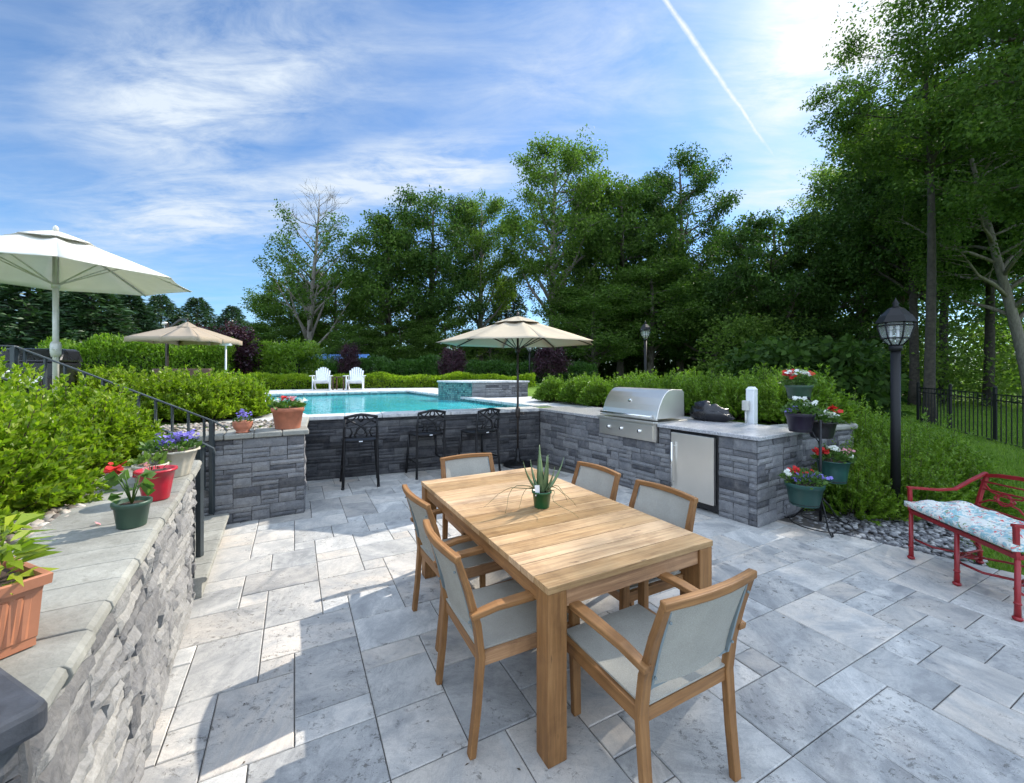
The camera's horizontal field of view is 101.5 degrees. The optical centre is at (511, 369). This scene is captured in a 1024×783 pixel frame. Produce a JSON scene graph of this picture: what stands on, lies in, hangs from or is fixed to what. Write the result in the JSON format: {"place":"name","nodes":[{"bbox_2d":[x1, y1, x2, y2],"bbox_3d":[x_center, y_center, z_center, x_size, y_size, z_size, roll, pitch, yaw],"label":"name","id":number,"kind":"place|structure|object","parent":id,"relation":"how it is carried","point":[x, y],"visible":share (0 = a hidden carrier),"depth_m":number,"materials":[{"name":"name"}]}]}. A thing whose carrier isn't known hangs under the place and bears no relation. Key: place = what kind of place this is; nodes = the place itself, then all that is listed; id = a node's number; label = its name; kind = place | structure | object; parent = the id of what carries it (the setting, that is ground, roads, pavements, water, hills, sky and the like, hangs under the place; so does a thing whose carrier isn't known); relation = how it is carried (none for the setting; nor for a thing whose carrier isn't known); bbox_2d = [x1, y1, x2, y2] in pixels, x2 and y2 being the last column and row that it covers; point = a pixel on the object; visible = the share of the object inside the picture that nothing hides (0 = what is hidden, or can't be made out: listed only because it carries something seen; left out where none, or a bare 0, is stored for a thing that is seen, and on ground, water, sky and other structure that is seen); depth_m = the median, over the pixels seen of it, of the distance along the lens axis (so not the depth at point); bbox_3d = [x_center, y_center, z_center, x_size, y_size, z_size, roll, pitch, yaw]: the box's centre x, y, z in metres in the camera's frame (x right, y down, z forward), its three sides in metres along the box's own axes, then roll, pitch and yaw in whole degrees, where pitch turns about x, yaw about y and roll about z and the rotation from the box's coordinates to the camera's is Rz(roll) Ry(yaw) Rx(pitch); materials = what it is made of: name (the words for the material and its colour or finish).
{"place":"outdoors","nodes":[
{"label":"outdoors","id":0,"kind":"place"},
{"bbox_2d":[213,387,587,421],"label":"pool deck","id":1,"kind":"structure","parent":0,"point":[269,417],"depth_m":11.00,"materials":[{"name":"stone"}]},
{"bbox_2d":[215,371,275,417],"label":"shrub","id":2,"kind":"object","parent":1,"relation":"on","point":[254,395],"visible":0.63,"depth_m":6.34,"materials":[{"name":"green plant"}]},
{"bbox_2d":[437,380,529,400],"bbox_3d":[-0.827,0.625,11.511,2.364,0.650,1.163,0,0,-18],"label":"raised spa","id":3,"kind":"object","parent":1,"relation":"on","point":[453,390],"visible":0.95,"depth_m":11.09,"materials":[{"name":"grey stone"}]},
{"bbox_2d":[149,378,785,430],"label":"terrace","id":4,"kind":"structure","parent":0,"point":[532,389],"depth_m":5.97,"materials":[{"name":"grey stone"}]},
{"bbox_2d":[0,348,82,391],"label":"patio chair","id":5,"kind":"object","parent":4,"relation":"on","point":[71,357],"visible":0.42,"depth_m":5.46,"materials":[{"name":"black metal"}]},
{"bbox_2d":[0,283,103,351],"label":"conifer tree","id":6,"kind":"object","parent":4,"relation":"on","point":[27,315],"visible":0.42,"depth_m":17.36,"materials":[{"name":"green plant"}]},
{"bbox_2d":[16,291,145,356],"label":"conifer tree","id":7,"kind":"object","parent":4,"relation":"on","point":[105,311],"visible":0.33,"depth_m":18.45,"materials":[{"name":"green plant"}]},
{"bbox_2d":[0,225,191,392],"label":"patio umbrella","id":8,"kind":"object","parent":4,"relation":"on","point":[55,260],"visible":0.89,"depth_m":5.36,"materials":[{"name":"white fabric"}]},
{"bbox_2d":[98,294,160,332],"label":"conifer tree","id":9,"kind":"object","parent":4,"relation":"on","point":[142,318],"visible":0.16,"depth_m":21.95,"materials":[{"name":"green plant"}]},
{"bbox_2d":[35,332,241,378],"bbox_3d":[-14.206,-0.326,16.476,6.003,2.334,2.626,0,0,-20],"label":"hedge","id":10,"kind":"object","parent":4,"relation":"on","point":[104,350],"visible":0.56,"depth_m":15.77,"materials":[{"name":"green plant"}]},
{"bbox_2d":[126,366,192,422],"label":"shrub","id":11,"kind":"object","parent":4,"relation":"on","point":[163,386],"visible":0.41,"depth_m":5.76,"materials":[{"name":"green plant"}]},
{"bbox_2d":[124,318,241,366],"bbox_3d":[-9.202,-0.376,11.700,2.173,2.192,1.785,0,0,0],"label":"cantilever umbrella","id":12,"kind":"object","parent":4,"relation":"on","point":[187,333],"visible":1,"depth_m":11.38,"materials":[{"name":"beige fabric"}]},
{"bbox_2d":[169,297,227,345],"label":"conifer tree","id":13,"kind":"object","parent":4,"relation":"on","point":[198,305],"visible":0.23,"depth_m":37.64,"materials":[{"name":"green plant"}]},
{"bbox_2d":[159,365,248,421],"bbox_3d":[-4.466,0.353,6.135,1.174,0.845,1.093,0,0,-41],"label":"shrub","id":14,"kind":"object","parent":4,"relation":"on","point":[201,395],"visible":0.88,"depth_m":5.89,"materials":[{"name":"green plant"}]},
{"bbox_2d":[192,320,264,373],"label":"purple tree","id":15,"kind":"object","parent":4,"relation":"on","point":[235,332],"visible":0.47,"depth_m":17.77,"materials":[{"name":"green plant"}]},
{"bbox_2d":[230,338,324,374],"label":"hedge","id":16,"kind":"object","parent":4,"relation":"on","point":[291,356],"visible":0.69,"depth_m":18.45,"materials":[{"name":"green plant"}]},
{"bbox_2d":[302,354,443,379],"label":"hedge","id":17,"kind":"object","parent":4,"relation":"on","point":[404,366],"visible":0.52,"depth_m":21.97,"materials":[{"name":"green plant"}]},
{"bbox_2d":[239,371,536,389],"bbox_3d":[-4.631,0.435,17.050,11.502,0.822,1.869,0,0,-10],"label":"hedge","id":18,"kind":"object","parent":4,"relation":"on","point":[297,380],"visible":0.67,"depth_m":16.66,"materials":[{"name":"green plant"}]},
{"bbox_2d":[434,359,597,382],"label":"hedge","id":19,"kind":"object","parent":4,"relation":"on","point":[495,366],"visible":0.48,"depth_m":23.30,"materials":[{"name":"green plant"}]},
{"bbox_2d":[531,347,574,377],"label":"purple tree","id":20,"kind":"object","parent":4,"relation":"on","point":[542,361],"visible":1,"depth_m":20.67,"materials":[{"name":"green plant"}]},
{"bbox_2d":[671,372,717,415],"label":"shrub","id":21,"kind":"object","parent":4,"relation":"on","point":[695,390],"visible":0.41,"depth_m":6.65,"materials":[{"name":"green plant"}]},
{"bbox_2d":[702,370,766,420],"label":"shrub","id":22,"kind":"object","parent":4,"relation":"on","point":[731,396],"visible":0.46,"depth_m":6.12,"materials":[{"name":"green plant"}]},
{"bbox_2d":[757,375,830,423],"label":"shrub","id":23,"kind":"object","parent":4,"relation":"on","point":[773,399],"visible":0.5,"depth_m":5.60,"materials":[{"name":"green plant"}]},
{"bbox_2d":[760,362,866,423],"bbox_3d":[4.104,0.349,5.910,1.425,0.913,1.370,0,0,-29],"label":"shrub","id":24,"kind":"object","parent":4,"relation":"on","point":[829,396],"visible":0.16,"depth_m":5.56,"materials":[{"name":"green plant"}]},
{"bbox_2d":[0,0,1023,369],"label":"sky","id":25,"kind":"structure","parent":0,"point":[161,136],"materials":[{"name":"blue"}]},
{"bbox_2d":[140,461,1023,782],"bbox_3d":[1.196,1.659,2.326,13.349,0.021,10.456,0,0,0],"label":"patio","id":26,"kind":"structure","parent":0,"point":[814,626],"depth_m":2.25,"materials":[{"name":"stone"}]},
{"bbox_2d":[0,668,47,782],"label":"slate pier","id":27,"kind":"structure","parent":26,"relation":"on","point":[23,714],"depth_m":0.77,"materials":[{"name":"grey stone"}]},
{"bbox_2d":[0,460,201,782],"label":"retaining wall","id":28,"kind":"structure","parent":26,"relation":"on","point":[93,666],"depth_m":1.44,"materials":[{"name":"stone"}]},
{"bbox_2d":[0,512,62,658],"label":"planter box","id":29,"kind":"object","parent":28,"relation":"on","point":[23,581],"visible":1,"depth_m":0.98,"materials":[{"name":"orange ceramic"}]},
{"bbox_2d":[101,461,158,529],"bbox_3d":[-1.601,0.522,1.763,0.184,0.262,0.231,0,0,-42],"label":"flower pot","id":30,"kind":"object","parent":28,"relation":"on","point":[130,512],"visible":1,"depth_m":1.73,"materials":[{"name":"green plastic"}]},
{"bbox_2d":[132,464,177,501],"bbox_3d":[-1.799,0.562,2.114,0.171,0.182,0.172,0,0,42],"label":"flower pot","id":31,"kind":"object","parent":28,"relation":"on","point":[162,483],"visible":0.79,"depth_m":2.09,"materials":[{"name":"plastic"}]},
{"bbox_2d":[137,429,205,477],"bbox_3d":[-2.117,0.514,2.590,0.345,0.278,0.318,0,0,0],"label":"flower pot","id":32,"kind":"object","parent":28,"relation":"on","point":[181,455],"visible":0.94,"depth_m":2.55,"materials":[{"name":"beige plastic"}]},
{"bbox_2d":[192,513,229,598],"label":"garden steps","id":33,"kind":"structure","parent":26,"relation":"on","point":[214,527],"depth_m":3.53,"materials":[{"name":"grey stone"}]},
{"bbox_2d":[1,377,215,556],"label":"stair railing","id":34,"kind":"object","parent":33,"relation":"on","point":[199,527],"visible":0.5,"depth_m":3.34,"materials":[{"name":"black metal"}]},
{"bbox_2d":[339,413,379,489],"bbox_3d":[-2.185,1.129,6.024,0.559,1.055,0.569,0,0,-22],"label":"bar stool","id":35,"kind":"object","parent":26,"relation":"on","point":[359,438],"visible":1,"depth_m":5.83,"materials":[{"name":"black metal"}]},
{"bbox_2d":[302,406,539,480],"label":"pool wall","id":36,"kind":"structure","parent":26,"relation":"on","point":[323,447],"depth_m":6.73,"materials":[{"name":"grey stone"}]},
{"bbox_2d":[405,409,445,479],"bbox_3d":[-1.340,1.129,6.586,0.558,1.055,0.569,0,0,-30],"label":"bar stool","id":37,"kind":"object","parent":26,"relation":"on","point":[426,432],"visible":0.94,"depth_m":6.44,"materials":[{"name":"black metal"}]},
{"bbox_2d":[402,484,512,651],"bbox_3d":[-0.356,1.212,2.778,0.672,0.878,0.600,0,0,-30],"label":"dining chair","id":38,"kind":"object","parent":26,"relation":"on","point":[421,510],"visible":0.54,"depth_m":2.64,"materials":[{"name":"brown wood"}]},
{"bbox_2d":[440,453,494,568],"bbox_3d":[-0.274,1.212,3.548,0.600,0.878,0.672,0,0,-28],"label":"dining chair","id":39,"kind":"object","parent":26,"relation":"on","point":[465,464],"visible":0.35,"depth_m":3.78,"materials":[{"name":"grey fabric"}]},
{"bbox_2d":[423,519,580,759],"bbox_3d":[-0.079,1.212,2.096,0.672,0.878,0.600,0,0,-27],"label":"dining chair","id":40,"kind":"object","parent":26,"relation":"on","point":[488,616],"visible":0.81,"depth_m":1.92,"materials":[{"name":"brown wood"}]},
{"bbox_2d":[436,312,593,468],"bbox_3d":[0.100,0.328,7.200,2.551,2.645,2.551,0,0,10],"label":"patio umbrella","id":41,"kind":"object","parent":26,"relation":"on","point":[517,331],"visible":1,"depth_m":7.03,"materials":[{"name":"beige fabric"}]},
{"bbox_2d":[421,467,712,768],"bbox_3d":[0.163,1.275,2.790,1.035,0.750,1.875,0,0,-28],"label":"dining table","id":42,"kind":"object","parent":26,"relation":"on","point":[555,559],"visible":0.93,"depth_m":2.17,"materials":[{"name":"brown wood"}]},
{"bbox_2d":[488,445,578,517],"bbox_3d":[0.120,0.700,2.684,0.609,0.396,0.319,0,0,0],"label":"aloe plant","id":43,"kind":"object","parent":42,"relation":"on","point":[541,487],"visible":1,"depth_m":2.71,"materials":[{"name":"green plant"}]},
{"bbox_2d":[571,461,620,500],"bbox_3d":[0.431,1.212,3.211,0.672,0.878,0.600,0,0,-29],"label":"dining chair","id":44,"kind":"object","parent":26,"relation":"on","point":[599,479],"visible":0.23,"depth_m":3.35,"materials":[{"name":"grey fabric"}]},
{"bbox_2d":[567,479,697,613],"bbox_3d":[0.746,1.212,2.619,0.672,0.878,0.600,0,0,-28],"label":"dining chair","id":45,"kind":"object","parent":26,"relation":"on","point":[673,506],"visible":0.3,"depth_m":2.66,"materials":[{"name":"grey fabric"}]},
{"bbox_2d":[567,568,756,782],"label":"dining chair","id":46,"kind":"object","parent":26,"relation":"on","point":[641,664],"visible":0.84,"depth_m":1.59,"materials":[{"name":"brown wood"}]},
{"bbox_2d":[539,405,803,527],"bbox_3d":[1.958,1.224,6.238,1.075,1.052,3.896,0,0,-32],"label":"outdoor kitchen","id":47,"kind":"object","parent":26,"relation":"on","point":[755,460],"visible":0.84,"depth_m":5.05,"materials":[{"name":"grey stone"}]},
{"bbox_2d":[596,387,686,442],"bbox_3d":[1.826,0.605,5.979,0.695,0.680,1.050,0,0,-32],"label":"gas grill","id":48,"kind":"object","parent":47,"relation":"on","point":[636,413],"visible":1,"depth_m":5.71,"materials":[{"name":"silver metal"}]},
{"bbox_2d":[671,429,718,512],"bbox_3d":[2.366,1.190,5.114,0.667,0.870,0.618,0,0,-32],"label":"outdoor fridge","id":49,"kind":"object","parent":47,"relation":"in","point":[694,464],"visible":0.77,"depth_m":4.91,"materials":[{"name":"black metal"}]},
{"bbox_2d":[784,396,853,537],"bbox_3d":[3.209,0.972,4.393,0.785,1.355,0.669,0,0,0],"label":"plant stand","id":50,"kind":"object","parent":26,"relation":"on","point":[821,505],"visible":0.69,"depth_m":4.39,"materials":[{"name":"black metal"}]},
{"bbox_2d":[779,396,821,432],"bbox_3d":[3.104,0.472,4.497,0.380,0.386,0.392,0,0,0],"label":"flower pot","id":51,"kind":"object","parent":50,"relation":"hanging from","point":[802,420],"visible":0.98,"depth_m":4.42,"materials":[{"name":"plastic"}]},
{"bbox_2d":[778,465,832,508],"bbox_3d":[2.947,1.167,4.212,0.458,0.386,0.460,0,0,0],"label":"flower pot","id":52,"kind":"object","parent":50,"relation":"on","point":[803,490],"visible":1,"depth_m":4.13,"materials":[{"name":"plastic"}]},
{"bbox_2d":[810,445,856,484],"bbox_3d":[3.474,1.015,4.528,0.409,0.391,0.418,0,0,35],"label":"flower pot","id":53,"kind":"object","parent":50,"relation":"on","point":[836,468],"visible":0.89,"depth_m":4.43,"materials":[{"name":"plastic"}]},
{"bbox_2d":[906,471,1023,621],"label":"garden bench","id":54,"kind":"object","parent":26,"relation":"on","point":[1017,557],"visible":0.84,"depth_m":3.29,"materials":[{"name":"red metal"}]},
{"bbox_2d":[904,500,1023,551],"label":"seat cushion","id":55,"kind":"object","parent":54,"relation":"on","point":[994,527],"visible":0.92,"depth_m":3.15,"materials":[{"name":"fabric"}]},
{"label":"planting bed","id":56,"kind":"structure","parent":26,"relation":"on","visible":0},
{"bbox_2d":[0,391,114,519],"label":"shrub","id":57,"kind":"object","parent":56,"relation":"on","point":[39,474],"visible":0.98,"depth_m":1.98,"materials":[{"name":"green plant"}]},
{"bbox_2d":[0,368,132,472],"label":"shrub","id":58,"kind":"object","parent":56,"relation":"on","point":[57,423],"visible":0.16,"depth_m":2.52,"materials":[{"name":"green plant"}]},
{"bbox_2d":[19,364,170,467],"bbox_3d":[-3.005,0.359,2.888,1.074,0.793,1.122,0,0,13],"label":"shrub","id":59,"kind":"object","parent":56,"relation":"on","point":[129,430],"visible":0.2,"depth_m":2.87,"materials":[{"name":"green plant"}]},
{"bbox_2d":[790,506,987,566],"bbox_3d":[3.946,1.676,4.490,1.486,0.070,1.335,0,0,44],"label":"gravel","id":60,"kind":"structure","parent":0,"point":[898,528],"depth_m":4.26,"materials":[{"name":"grey gravel"}]},
{"bbox_2d":[801,426,908,525],"bbox_3d":[4.011,1.212,5.012,1.391,1.083,1.285,0,0,-23],"label":"shrub","id":61,"kind":"object","parent":60,"relation":"on","point":[860,474],"visible":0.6,"depth_m":4.69,"materials":[{"name":"green plant"}]},
{"bbox_2d":[849,393,909,455],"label":"shrub","id":62,"kind":"object","parent":60,"relation":"on","point":[866,432],"visible":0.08,"depth_m":5.79,"materials":[{"name":"green plant"}]},
{"bbox_2d":[875,298,916,521],"bbox_3d":[4.284,0.448,4.670,0.356,2.504,0.309,0,0,-15],"label":"lamp post","id":63,"kind":"object","parent":60,"relation":"on","point":[896,314],"visible":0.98,"depth_m":4.63,"materials":[{"name":"black metal"}]},
{"bbox_2d":[844,418,988,526],"bbox_3d":[4.653,1.161,4.969,1.524,1.187,1.408,0,0,-38],"label":"shrub","id":64,"kind":"object","parent":60,"relation":"on","point":[921,471],"visible":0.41,"depth_m":4.68,"materials":[{"name":"green plant"}]},
{"bbox_2d":[883,407,1023,516],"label":"shrub","id":65,"kind":"object","parent":60,"relation":"on","point":[968,466],"visible":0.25,"depth_m":4.90,"materials":[{"name":"green plant"}]},
{"bbox_2d":[870,373,1023,574],"bbox_3d":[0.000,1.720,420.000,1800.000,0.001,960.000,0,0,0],"label":"lawn","id":66,"kind":"structure","parent":0,"point":[986,453],"depth_m":10.45,"materials":[{"name":"green plant"}]},
{"bbox_2d":[177,416,308,524],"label":"stone pier","id":67,"kind":"structure","parent":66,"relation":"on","point":[260,473],"depth_m":4.60,"materials":[{"name":"grey stone"}]},
{"bbox_2d":[0,345,227,513],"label":"stair railing","id":68,"kind":"object","parent":67,"relation":"on","point":[14,354],"visible":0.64,"depth_m":4.20,"materials":[{"name":"black metal"}]},
{"bbox_2d":[267,395,307,429],"bbox_3d":[-2.639,0.495,4.933,0.416,0.385,0.411,0,0,43],"label":"flower pot","id":69,"kind":"object","parent":67,"relation":"on","point":[287,413],"visible":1,"depth_m":4.82,"materials":[{"name":"ceramic"}]},
{"bbox_2d":[237,276,339,346],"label":"broadleaf tree","id":70,"kind":"object","parent":66,"relation":"on","point":[264,307],"visible":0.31,"depth_m":30.95,"materials":[{"name":"green plant"}]},
{"bbox_2d":[252,179,365,344],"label":"dying tree","id":71,"kind":"object","parent":66,"relation":"on","point":[289,268],"visible":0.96,"depth_m":28.13,"materials":[{"name":"green plant"}]},
{"bbox_2d":[279,268,383,349],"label":"broadleaf tree","id":72,"kind":"object","parent":66,"relation":"on","point":[331,312],"visible":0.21,"depth_m":32.45,"materials":[{"name":"green plant"}]},
{"bbox_2d":[316,323,401,360],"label":"broadleaf tree","id":73,"kind":"object","parent":66,"relation":"on","point":[345,336],"visible":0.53,"depth_m":27.63,"materials":[{"name":"green plant"}]},
{"bbox_2d":[329,209,455,357],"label":"broadleaf tree","id":74,"kind":"object","parent":66,"relation":"on","point":[366,291],"visible":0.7,"depth_m":28.84,"materials":[{"name":"green plant"}]},
{"bbox_2d":[269,392,516,406],"bbox_3d":[-3.512,1.405,10.173,4.520,1.290,7.585,0,0,-33],"label":"pool basin","id":75,"kind":"object","parent":66,"relation":"on","point":[494,404],"visible":0.1,"depth_m":12.87,"materials":[{"name":"grey stone"}]},
{"bbox_2d":[269,394,500,415],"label":"water","id":76,"kind":"structure","parent":75,"relation":"in","point":[380,403],"depth_m":9.84,"materials":[{"name":"teal liquid"}]},
{"bbox_2d":[355,318,444,360],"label":"broadleaf tree","id":77,"kind":"object","parent":66,"relation":"on","point":[401,350],"visible":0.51,"depth_m":28.23,"materials":[{"name":"green plant"}]},
{"bbox_2d":[345,184,498,370],"bbox_3d":[-6.319,-6.013,32.140,10.643,15.654,10.360,0,0,0],"label":"broadleaf tree","id":78,"kind":"object","parent":66,"relation":"on","point":[425,221],"visible":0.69,"depth_m":29.60,"materials":[{"name":"green plant"}]},
{"bbox_2d":[407,314,489,371],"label":"broadleaf tree","id":79,"kind":"object","parent":66,"relation":"on","point":[445,325],"visible":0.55,"depth_m":28.88,"materials":[{"name":"green plant"}]},
{"bbox_2d":[428,189,527,360],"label":"broadleaf tree","id":80,"kind":"object","parent":66,"relation":"on","point":[494,206],"visible":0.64,"depth_m":31.84,"materials":[{"name":"green plant"}]},
{"bbox_2d":[490,124,621,357],"bbox_3d":[3.410,-7.429,30.255,10.195,18.489,10.762,0,0,0],"label":"broadleaf tree","id":81,"kind":"object","parent":66,"relation":"on","point":[571,159],"visible":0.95,"depth_m":28.10,"materials":[{"name":"green plant"}]},
{"bbox_2d":[540,170,648,356],"bbox_3d":[6.885,-6.900,34.007,8.663,17.428,8.900,0,0,41],"label":"broadleaf tree","id":82,"kind":"object","parent":66,"relation":"on","point":[589,259],"visible":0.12,"depth_m":31.95,"materials":[{"name":"green plant"}]},
{"bbox_2d":[529,280,666,377],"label":"broadleaf tree","id":83,"kind":"object","parent":66,"relation":"on","point":[616,347],"visible":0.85,"depth_m":26.29,"materials":[{"name":"green plant"}]},
{"bbox_2d":[555,171,696,377],"bbox_3d":[8.207,-6.358,30.843,10.125,16.346,10.936,0,0,31],"label":"broadleaf tree","id":84,"kind":"object","parent":66,"relation":"on","point":[634,195],"visible":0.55,"depth_m":28.95,"materials":[{"name":"green plant"}]},
{"bbox_2d":[243,258,1023,417],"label":"woodland","id":85,"kind":"object","parent":66,"relation":"on","point":[847,361],"visible":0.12,"depth_m":16.13,"materials":[{"name":"green plant"}]},
{"bbox_2d":[584,255,734,374],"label":"broadleaf tree","id":86,"kind":"object","parent":66,"relation":"on","point":[677,314],"visible":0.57,"depth_m":27.12,"materials":[{"name":"green plant"}]},
{"bbox_2d":[634,142,746,374],"bbox_3d":[13.101,-7.721,31.779,8.565,19.074,8.568,0,0,0],"label":"broadleaf tree","id":87,"kind":"object","parent":66,"relation":"on","point":[699,185],"visible":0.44,"depth_m":30.53,"materials":[{"name":"green plant"}]},
{"bbox_2d":[637,263,798,378],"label":"broadleaf tree","id":88,"kind":"object","parent":66,"relation":"on","point":[716,284],"visible":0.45,"depth_m":27.32,"materials":[{"name":"green plant"}]},
{"bbox_2d":[693,199,872,345],"bbox_3d":[17.000,-4.319,27.005,10.535,12.270,10.406,0,0,0],"label":"broadleaf tree","id":89,"kind":"object","parent":66,"relation":"on","point":[759,236],"visible":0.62,"depth_m":25.21,"materials":[{"name":"green plant"}]},
{"bbox_2d":[770,422,857,502],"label":"garden wall","id":90,"kind":"structure","parent":66,"relation":"on","point":[842,433],"depth_m":5.19,"materials":[{"name":"grey stone"}]},
{"bbox_2d":[743,243,924,348],"bbox_3d":[19.194,-3.023,25.940,9.886,9.676,10.008,0,0,41],"label":"broadleaf tree","id":91,"kind":"object","parent":66,"relation":"on","point":[882,302],"visible":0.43,"depth_m":23.58,"materials":[{"name":"green plant"}]},
{"bbox_2d":[778,147,907,338],"bbox_3d":[21.235,-5.954,25.092,8.978,15.536,8.887,0,0,34],"label":"pale tree","id":92,"kind":"object","parent":66,"relation":"on","point":[822,176],"visible":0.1,"depth_m":24.77,"materials":[{"name":"green plant"}]},
{"bbox_2d":[684,288,1023,410],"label":"woodland understorey","id":93,"kind":"object","parent":66,"relation":"on","point":[962,374],"visible":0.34,"depth_m":21.71,"materials":[{"name":"green plant"}]},
{"bbox_2d":[798,0,1023,423],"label":"overhanging tree","id":94,"kind":"object","parent":66,"relation":"on","point":[880,143],"visible":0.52,"depth_m":13.51,"materials":[{"name":"green plant"}]},
{"bbox_2d":[800,72,1023,405],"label":"woodland tree","id":95,"kind":"object","parent":66,"relation":"on","point":[834,225],"visible":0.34,"depth_m":19.95,"materials":[{"name":"green plant"}]},
{"bbox_2d":[831,0,1023,227],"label":"overhanging tree","id":96,"kind":"object","parent":66,"relation":"on","point":[1009,189],"visible":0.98,"depth_m":10.23,"materials":[{"name":"green plant"}]},
{"bbox_2d":[831,105,1023,402],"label":"woodland tree","id":97,"kind":"object","parent":66,"relation":"on","point":[943,327],"visible":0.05,"depth_m":21.14,"materials":[{"name":"green plant"}]},
{"bbox_2d":[854,80,1023,395],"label":"leaning tree","id":98,"kind":"object","parent":66,"relation":"on","point":[1003,287],"visible":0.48,"depth_m":16.55,"materials":[{"name":"green plant"}]},
{"bbox_2d":[865,53,1023,407],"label":"woodland tree","id":99,"kind":"object","parent":66,"relation":"on","point":[989,333],"visible":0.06,"depth_m":18.45,"materials":[{"name":"green plant"}]},
{"bbox_2d":[916,382,1023,448],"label":"metal fence","id":100,"kind":"object","parent":66,"relation":"on","point":[995,394],"visible":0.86,"depth_m":10.80,"materials":[{"name":"black metal"}]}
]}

